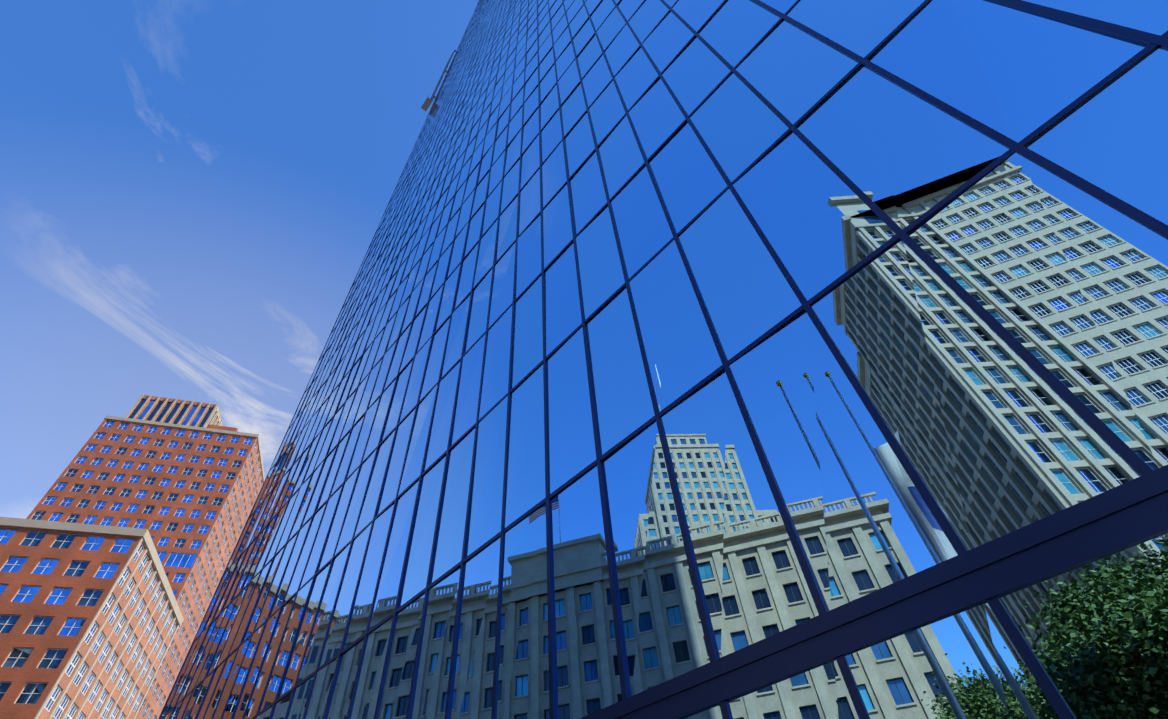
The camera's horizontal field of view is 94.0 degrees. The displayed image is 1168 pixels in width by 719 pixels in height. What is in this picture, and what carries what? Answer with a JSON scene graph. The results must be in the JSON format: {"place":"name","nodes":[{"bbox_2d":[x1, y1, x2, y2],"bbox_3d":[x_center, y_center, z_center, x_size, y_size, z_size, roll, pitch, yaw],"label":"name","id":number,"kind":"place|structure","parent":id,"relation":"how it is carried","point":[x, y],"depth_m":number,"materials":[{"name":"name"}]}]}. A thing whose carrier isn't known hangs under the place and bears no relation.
{"place":"outdoors","nodes":[
{"label":"outdoors","id":0,"kind":"place"},
{"bbox_2d":[0,517,183,718],"bbox_3d":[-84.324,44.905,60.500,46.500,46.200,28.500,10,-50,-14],"label":"red brick block","id":1,"kind":"structure","parent":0,"point":[91,619],"depth_m":68.66,"materials":[{"name":"red brick"},{"name":"cream stone"},{"name":"light red brick"}]},
{"bbox_2d":[26,394,264,718],"bbox_3d":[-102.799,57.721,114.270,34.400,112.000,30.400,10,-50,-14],"label":"red brick tower","id":2,"kind":"structure","parent":0,"point":[182,481],"depth_m":126.26,"materials":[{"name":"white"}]},
{"bbox_2d":[0,0,478,518],"label":"sky","id":3,"kind":"structure","parent":0,"point":[195,194],"materials":[{"name":"blue"}]},
{"bbox_2d":[158,0,1167,718],"bbox_3d":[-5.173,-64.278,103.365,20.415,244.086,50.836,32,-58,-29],"label":"glass tower","id":4,"kind":"structure","parent":0,"point":[742,360],"depth_m":8.18,"materials":[{"name":"blue glass"}]},
{"bbox_2d":[421,50,455,110],"bbox_3d":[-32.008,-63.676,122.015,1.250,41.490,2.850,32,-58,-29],"label":"window cleaning platform","id":5,"kind":"structure","parent":4,"relation":"attached to","point":[426,104],"depth_m":112.05,"materials":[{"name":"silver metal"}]}
]}

